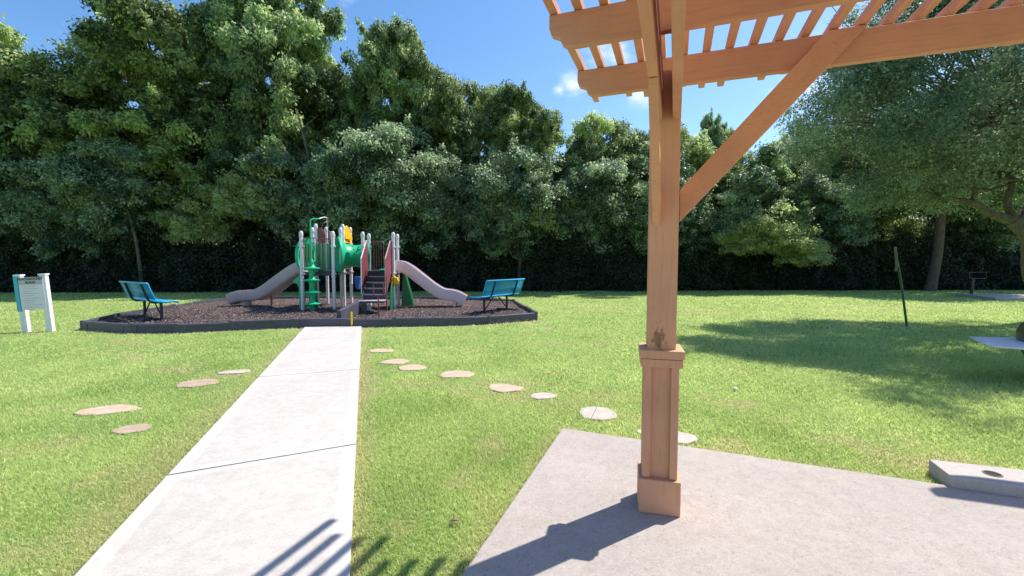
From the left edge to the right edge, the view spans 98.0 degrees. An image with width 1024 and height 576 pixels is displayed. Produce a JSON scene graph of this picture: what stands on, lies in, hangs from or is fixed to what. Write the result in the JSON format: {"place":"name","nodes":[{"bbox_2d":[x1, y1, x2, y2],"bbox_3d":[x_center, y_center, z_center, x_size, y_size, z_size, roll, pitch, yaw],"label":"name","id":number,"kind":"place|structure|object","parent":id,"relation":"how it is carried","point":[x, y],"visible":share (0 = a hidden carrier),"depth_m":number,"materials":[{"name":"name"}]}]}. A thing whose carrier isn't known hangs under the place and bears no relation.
{"place":"outdoors","nodes":[
{"label":"outdoors","id":0,"kind":"place"},
{"bbox_2d":[75,326,361,575],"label":"path","id":1,"kind":"structure","parent":0,"point":[259,479],"depth_m":2.92,"materials":[{"name":"concrete"}]},
{"bbox_2d":[0,0,1022,242],"label":"sky","id":2,"kind":"structure","parent":0,"point":[483,41],"materials":[{"name":"blue"}]},
{"bbox_2d":[0,289,1023,575],"bbox_3d":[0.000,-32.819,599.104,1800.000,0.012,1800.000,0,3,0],"label":"lawn","id":3,"kind":"structure","parent":0,"point":[550,343],"depth_m":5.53,"materials":[{"name":"plant"}]},
{"bbox_2d":[0,45,26,97],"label":"broadleaf tree","id":4,"kind":"object","parent":3,"relation":"on","point":[14,81],"visible":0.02,"depth_m":24.33,"materials":[{"name":"green plant"}]},
{"bbox_2d":[0,152,49,240],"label":"privet shrub","id":5,"kind":"object","parent":3,"relation":"on","point":[3,236],"visible":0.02,"depth_m":22.22,"materials":[{"name":"green plant"}]},
{"bbox_2d":[13,273,55,331],"bbox_3d":[-10.323,0.335,9.627,0.600,1.271,0.135,-3,5,-9],"label":"playground sign","id":6,"kind":"object","parent":3,"relation":"on","point":[32,293],"visible":1,"depth_m":9.57,"materials":[{"name":"white paint"}]},
{"bbox_2d":[0,144,108,290],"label":"privet shrub","id":7,"kind":"object","parent":3,"relation":"on","point":[24,205],"visible":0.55,"depth_m":21.17,"materials":[{"name":"green plant"}]},
{"bbox_2d":[0,13,124,251],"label":"broadleaf tree","id":8,"kind":"object","parent":3,"relation":"on","point":[20,121],"visible":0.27,"depth_m":21.72,"materials":[{"name":"green plant"}]},
{"bbox_2d":[22,100,129,187],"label":"broadleaf tree","id":9,"kind":"object","parent":3,"relation":"on","point":[69,133],"depth_m":23.76,"materials":[{"name":"green plant"}]},
{"bbox_2d":[73,404,141,416],"bbox_3d":[-4.106,1.265,4.547,0.566,0.060,0.328,-2,4,-30],"label":"stepping stone","id":10,"kind":"object","parent":3,"relation":"on","point":[106,410],"visible":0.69,"depth_m":4.53,"materials":[{"name":"beige stone"}]},
{"bbox_2d":[94,135,143,281],"bbox_3d":[-19.571,-3.763,21.979,2.115,8.016,0.632,0,3,0],"label":"bare stem","id":11,"kind":"object","parent":3,"relation":"on","point":[136,248],"visible":0.48,"depth_m":21.98,"materials":[{"name":"brown plant"}]},
{"bbox_2d":[27,131,227,280],"bbox_3d":[-19.368,-3.830,22.745,7.910,8.494,6.786,-1,3,-10],"label":"privet shrub","id":12,"kind":"object","parent":3,"relation":"on","point":[104,216],"visible":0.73,"depth_m":21.10,"materials":[{"name":"green plant"}]},
{"bbox_2d":[17,0,245,234],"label":"broadleaf tree","id":13,"kind":"object","parent":3,"relation":"on","point":[162,89],"visible":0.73,"depth_m":21.56,"materials":[{"name":"green plant"}]},
{"bbox_2d":[144,196,241,246],"bbox_3d":[-16.255,-3.294,22.559,4.031,2.449,3.734,2,4,35],"label":"overhanging bough","id":14,"kind":"object","parent":13,"relation":"attached to","point":[201,225],"visible":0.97,"depth_m":21.93,"materials":[{"name":"green plant"}]},
{"bbox_2d":[111,423,151,434],"bbox_3d":[-3.420,1.295,4.017,0.284,0.060,0.246,1,4,24],"label":"stepping stone","id":15,"kind":"object","parent":3,"relation":"on","point":[126,429],"visible":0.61,"depth_m":4.01,"materials":[{"name":"beige stone"}]},
{"bbox_2d":[107,56,266,246],"bbox_3d":[-18.417,-6.667,28.194,9.794,13.659,10.175,-1,3,-13],"label":"broadleaf tree","id":16,"kind":"object","parent":3,"relation":"on","point":[251,222],"visible":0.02,"depth_m":24.99,"materials":[{"name":"green plant"}]},
{"bbox_2d":[176,379,217,388],"bbox_3d":[-3.918,1.208,5.541,0.425,0.060,0.385,-3,4,-39],"label":"stepping stone","id":17,"kind":"object","parent":3,"relation":"on","point":[196,383],"visible":0.59,"depth_m":5.50,"materials":[{"name":"beige stone"}]},
{"bbox_2d":[217,369,250,374],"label":"stepping stone","id":18,"kind":"object","parent":3,"relation":"on","point":[229,372],"visible":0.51,"depth_m":6.05,"materials":[{"name":"grey stone"}]},
{"bbox_2d":[176,0,358,239],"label":"broadleaf tree","id":19,"kind":"object","parent":3,"relation":"on","point":[274,36],"visible":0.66,"depth_m":22.42,"materials":[{"name":"green plant"}]},
{"bbox_2d":[186,168,263,221],"bbox_3d":[-13.964,-4.528,22.290,4.031,2.449,3.734,3,4,39],"label":"overhanging bough","id":20,"kind":"object","parent":19,"relation":"attached to","point":[223,202],"visible":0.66,"depth_m":21.39,"materials":[{"name":"green plant"}]},
{"bbox_2d":[215,161,307,218],"bbox_3d":[-12.440,-4.780,22.490,4.535,2.755,4.200,3,4,39],"label":"overhanging bough","id":21,"kind":"object","parent":19,"relation":"attached to","point":[248,183],"visible":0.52,"depth_m":21.39,"materials":[{"name":"green plant"}]},
{"bbox_2d":[210,132,381,288],"bbox_3d":[-10.127,-4.213,23.874,8.535,9.164,7.321,1,3,15],"label":"privet shrub","id":22,"kind":"object","parent":3,"relation":"on","point":[306,208],"visible":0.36,"depth_m":21.46,"materials":[{"name":"green plant"}]},
{"bbox_2d":[295,109,317,193],"bbox_3d":[-10.383,-4.312,22.901,1.181,9.028,2.102,-1,3,-18],"label":"bare stem","id":23,"kind":"object","parent":3,"relation":"on","point":[306,148],"visible":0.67,"depth_m":21.83,"materials":[{"name":"brown wood"}]},
{"bbox_2d":[80,296,537,333],"bbox_3d":[-5.021,0.655,13.309,11.389,0.269,7.806,0,3,0],"label":"playground border","id":24,"kind":"object","parent":3,"relation":"on","point":[167,328],"visible":0.62,"depth_m":10.32,"materials":[{"name":"plastic"}]},
{"bbox_2d":[95,297,528,323],"bbox_3d":[-5.014,0.602,13.306,11.214,0.134,7.662,0,3,0],"label":"mulch bed","id":25,"kind":"object","parent":3,"relation":"on","point":[223,311],"visible":0.79,"depth_m":12.59,"materials":[{"name":"wood"}]},
{"bbox_2d":[119,281,179,321],"bbox_3d":[-8.998,0.291,11.108,1.860,0.930,0.773,2,4,34],"label":"park bench","id":26,"kind":"object","parent":25,"relation":"on","point":[148,294],"visible":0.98,"depth_m":10.84,"materials":[{"name":"blue metal"}]},
{"bbox_2d":[226,217,467,315],"bbox_3d":[-5.288,-0.768,13.794,7.472,2.923,3.220,1,3,17],"label":"playground structure","id":27,"kind":"object","parent":25,"relation":"on","point":[341,253],"visible":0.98,"depth_m":13.48,"materials":[{"name":"multicoloured plastic"}]},
{"bbox_2d":[337,301,366,318],"bbox_3d":[-4.085,0.572,11.338,0.270,0.360,1.533,0,3,0],"label":"ramp edge","id":28,"kind":"object","parent":25,"relation":"on","point":[354,308],"visible":0.81,"depth_m":11.40,"materials":[{"name":"concrete"}]},
{"bbox_2d":[468,278,524,313],"bbox_3d":[-0.443,0.208,12.555,0.773,0.930,1.860,2,4,33],"label":"park bench","id":29,"kind":"object","parent":25,"relation":"on","point":[513,287],"visible":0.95,"depth_m":12.30,"materials":[{"name":"blue metal"}]},
{"bbox_2d":[264,42,387,187],"bbox_3d":[-10.934,-6.711,26.240,7.389,14.042,7.692,-1,4,-21],"label":"broadleaf tree","id":30,"kind":"object","parent":3,"relation":"on","point":[331,130],"visible":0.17,"depth_m":24.28,"materials":[{"name":"green plant"}]},
{"bbox_2d":[301,108,461,268],"bbox_3d":[-6.737,-4.378,23.054,7.678,9.611,8.951,-1,4,-23],"label":"privet shrub","id":31,"kind":"object","parent":3,"relation":"on","point":[368,174],"visible":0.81,"depth_m":20.59,"materials":[{"name":"green plant"}]},
{"bbox_2d":[369,349,393,352],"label":"stepping stone","id":32,"kind":"object","parent":3,"relation":"on","point":[381,350],"visible":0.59,"depth_m":7.56,"materials":[{"name":"beige stone"}]},
{"bbox_2d":[327,12,448,233],"bbox_3d":[-6.639,-7.401,24.581,6.677,15.408,5.777,-1,4,-24],"label":"broadleaf tree","id":33,"kind":"object","parent":3,"relation":"on","point":[375,71],"visible":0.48,"depth_m":22.61,"materials":[{"name":"green plant"}]},
{"bbox_2d":[378,359,409,364],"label":"stepping stone","id":34,"kind":"object","parent":3,"relation":"on","point":[396,361],"visible":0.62,"depth_m":6.72,"materials":[{"name":"beige stone"}]},
{"bbox_2d":[398,364,425,370],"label":"stepping stone","id":35,"kind":"object","parent":3,"relation":"on","point":[411,367],"visible":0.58,"depth_m":6.34,"materials":[{"name":"beige stone"}]},
{"bbox_2d":[367,137,478,290],"bbox_3d":[-4.753,-3.784,23.784,6.607,8.270,7.702,-1,3,-13],"label":"privet shrub","id":36,"kind":"object","parent":3,"relation":"on","point":[425,163],"visible":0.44,"depth_m":21.53,"materials":[{"name":"green plant"}]},
{"bbox_2d":[394,47,484,203],"bbox_3d":[-4.008,-6.392,25.336,5.697,13.277,6.398,1,3,12],"label":"broadleaf tree","id":37,"kind":"object","parent":3,"relation":"on","point":[450,90],"visible":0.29,"depth_m":22.93,"materials":[{"name":"green plant"}]},
{"bbox_2d":[439,370,473,377],"bbox_3d":[-0.737,1.182,5.988,0.468,0.060,0.374,0,3,0],"label":"stepping stone","id":38,"kind":"object","parent":3,"relation":"on","point":[454,374],"visible":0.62,"depth_m":5.94,"materials":[{"name":"beige stone"}]},
{"bbox_2d":[405,154,520,260],"bbox_3d":[-2.338,-3.592,24.130,7.286,7.823,6.250,0,3,8],"label":"privet shrub","id":39,"kind":"object","parent":3,"relation":"on","point":[456,214],"visible":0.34,"depth_m":21.98,"materials":[{"name":"green plant"}]},
{"bbox_2d":[428,68,522,224],"bbox_3d":[-2.212,-6.120,26.226,7.317,12.755,7.602,1,4,24],"label":"broadleaf tree","id":40,"kind":"object","parent":3,"relation":"on","point":[481,124],"visible":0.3,"depth_m":24.36,"materials":[{"name":"green plant"}]},
{"bbox_2d":[488,383,523,393],"bbox_3d":[-0.105,1.221,5.321,0.439,0.060,0.322,2,4,30],"label":"stepping stone","id":41,"kind":"object","parent":3,"relation":"on","point":[503,388],"visible":0.69,"depth_m":5.29,"materials":[{"name":"beige stone"}]},
{"bbox_2d":[0,221,1023,292],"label":"hedge","id":42,"kind":"object","parent":3,"relation":"on","point":[252,264],"visible":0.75,"depth_m":23.22,"materials":[{"name":"green plant"}]},
{"bbox_2d":[10,145,1013,248],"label":"woodland","id":43,"kind":"object","parent":3,"relation":"on","point":[269,234],"depth_m":28.08,"materials":[{"name":"green plant"}]},
{"bbox_2d":[459,131,585,290],"bbox_3d":[0.546,-3.617,22.728,7.494,8.047,6.428,0,3,6],"label":"tree","id":44,"kind":"object","parent":3,"relation":"on","point":[530,192],"visible":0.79,"depth_m":21.32,"materials":[{"name":"green plant"}]},
{"bbox_2d":[483,79,562,207],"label":"broadleaf tree","id":45,"kind":"object","parent":3,"relation":"on","point":[533,125],"visible":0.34,"depth_m":23.13,"materials":[{"name":"green plant"}]},
{"bbox_2d":[502,197,565,233],"bbox_3d":[0.742,-3.740,22.518,3.695,2.245,3.422,1,4,24],"label":"overhanging bough","id":46,"kind":"object","parent":45,"relation":"attached to","point":[547,224],"visible":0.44,"depth_m":21.75,"materials":[{"name":"green plant"}]},
{"bbox_2d":[530,392,556,399],"bbox_3d":[0.350,1.238,5.015,0.312,0.060,0.228,-2,4,-26],"label":"stepping stone","id":47,"kind":"object","parent":3,"relation":"on","point":[545,395],"visible":0.59,"depth_m":5.00,"materials":[{"name":"grey stone"}]},
{"bbox_2d":[515,150,638,255],"bbox_3d":[3.618,-3.825,24.497,6.607,8.270,7.702,-2,4,-36],"label":"privet shrub","id":48,"kind":"object","parent":3,"relation":"on","point":[606,199],"visible":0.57,"depth_m":22.24,"materials":[{"name":"green plant"}]},
{"bbox_2d":[541,110,649,250],"bbox_3d":[4.334,-4.621,24.894,6.106,9.829,6.357,-2,4,-33],"label":"broadleaf tree","id":49,"kind":"object","parent":3,"relation":"on","point":[580,148],"visible":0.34,"depth_m":23.50,"materials":[{"name":"green plant"}]},
{"bbox_2d":[579,406,616,421],"bbox_3d":[0.851,1.271,4.434,0.362,0.060,0.398,0,3,0],"label":"stepping stone","id":50,"kind":"object","parent":3,"relation":"on","point":[601,413],"visible":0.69,"depth_m":4.41,"materials":[{"name":"grey stone"}]},
{"bbox_2d":[567,150,695,258],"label":"tree","id":51,"kind":"object","parent":3,"relation":"on","point":[636,223],"visible":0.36,"depth_m":22.71,"materials":[{"name":"green plant"}]},
{"bbox_2d":[588,116,690,239],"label":"broadleaf tree","id":52,"kind":"object","parent":3,"relation":"on","point":[642,156],"visible":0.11,"depth_m":24.09,"materials":[{"name":"green plant"}]},
{"bbox_2d":[636,429,698,444],"bbox_3d":[1.342,1.304,3.870,0.510,0.060,0.289,2,4,31],"label":"stepping stone","id":53,"kind":"object","parent":3,"relation":"on","point":[684,438],"visible":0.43,"depth_m":3.80,"materials":[{"name":"beige stone"}]},
{"bbox_2d":[680,121,722,233],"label":"broadleaf tree","id":54,"kind":"object","parent":3,"relation":"on","point":[700,155],"visible":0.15,"depth_m":23.49,"materials":[{"name":"green plant"}]},
{"bbox_2d":[697,106,736,175],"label":"broadleaf tree","id":55,"kind":"object","parent":3,"relation":"on","point":[719,133],"visible":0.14,"depth_m":27.91,"materials":[{"name":"green plant"}]},
{"bbox_2d":[678,165,783,287],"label":"tree","id":56,"kind":"object","parent":3,"relation":"on","point":[736,198],"visible":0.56,"depth_m":22.82,"materials":[{"name":"green plant"}]},
{"bbox_2d":[711,138,820,257],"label":"broadleaf tree","id":57,"kind":"object","parent":3,"relation":"on","point":[801,199],"visible":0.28,"depth_m":23.16,"materials":[{"name":"green plant"}]},
{"bbox_2d":[702,220,771,255],"bbox_3d":[11.433,-2.533,22.873,3.191,1.939,2.956,1,4,21],"label":"overhanging bough","id":58,"kind":"object","parent":57,"relation":"attached to","point":[734,239],"visible":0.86,"depth_m":22.30,"materials":[{"name":"green plant"}]},
{"bbox_2d":[731,201,817,253],"bbox_3d":[12.862,-2.984,22.683,4.367,2.653,4.045,2,4,28],"label":"overhanging bough","id":59,"kind":"object","parent":57,"relation":"attached to","point":[763,225],"visible":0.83,"depth_m":21.81,"materials":[{"name":"green plant"}]},
{"bbox_2d":[763,224,836,268],"bbox_3d":[14.468,-2.105,22.817,3.695,2.245,3.422,2,4,32],"label":"overhanging bough","id":60,"kind":"object","parent":57,"relation":"attached to","point":[808,255],"visible":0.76,"depth_m":22.18,"materials":[{"name":"green plant"}]},
{"bbox_2d":[757,127,855,239],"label":"broadleaf tree","id":61,"kind":"object","parent":3,"relation":"on","point":[835,167],"visible":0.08,"depth_m":25.07,"materials":[{"name":"green plant"}]},
{"bbox_2d":[764,166,888,255],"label":"tree","id":62,"kind":"object","parent":3,"relation":"on","point":[852,229],"visible":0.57,"depth_m":23.16,"materials":[{"name":"green plant"}]},
{"bbox_2d":[805,119,928,247],"bbox_3d":[20.987,-5.007,26.611,6.861,10.431,7.143,1,3,19],"label":"broadleaf tree","id":63,"kind":"object","parent":3,"relation":"on","point":[916,223],"visible":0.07,"depth_m":26.07,"materials":[{"name":"green plant"}]},
{"bbox_2d":[771,0,1023,281],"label":"oak tree","id":64,"kind":"object","parent":3,"relation":"on","point":[905,131],"visible":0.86,"depth_m":9.44,"materials":[{"name":"green plant"}]},
{"bbox_2d":[894,247,912,327],"bbox_3d":[8.997,0.008,10.267,0.526,1.919,0.160,0,3,0],"label":"metal stake","id":65,"kind":"object","parent":3,"relation":"on","point":[897,266],"visible":0.91,"depth_m":10.23,"materials":[{"name":"green paint"}]},
{"bbox_2d":[840,82,1023,290],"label":"broadleaf tree","id":66,"kind":"object","parent":3,"relation":"on","point":[932,280],"visible":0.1,"depth_m":23.28,"materials":[{"name":"green plant"}]},
{"bbox_2d":[909,169,1023,255],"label":"privet shrub","id":67,"kind":"object","parent":3,"relation":"on","point":[997,235],"visible":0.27,"depth_m":24.98,"materials":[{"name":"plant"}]},
{"bbox_2d":[928,460,1023,497],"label":"concrete slab","id":68,"kind":"structure","parent":3,"relation":"on","point":[1000,480],"depth_m":2.92,"materials":[{"name":"grey concrete"}]},
{"bbox_2d":[956,293,1023,300],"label":"concrete slab","id":69,"kind":"structure","parent":3,"relation":"on","point":[1012,297],"depth_m":18.64,"materials":[{"name":"grey concrete"}]},
{"bbox_2d":[958,272,986,295],"bbox_3d":[20.600,-0.165,19.923,1.016,1.089,1.016,1,4,22],"label":"pedestal grill","id":70,"kind":"object","parent":69,"relation":"on","point":[972,276],"visible":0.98,"depth_m":19.89,"materials":[{"name":"black metal"}]},
{"bbox_2d":[969,322,1023,354],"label":"picnic table","id":71,"kind":"object","parent":3,"relation":"on","point":[1016,341],"visible":1,"depth_m":5.84,"materials":[{"name":"grey concrete"}]},
{"bbox_2d":[462,428,1023,575],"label":"patio","id":72,"kind":"structure","parent":0,"point":[572,510],"depth_m":2.51,"materials":[{"name":"concrete"}]},
{"bbox_2d":[543,0,1023,516],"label":"pergola","id":73,"kind":"object","parent":72,"relation":"on","point":[804,60],"visible":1,"depth_m":2.46,"materials":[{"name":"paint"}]}
]}

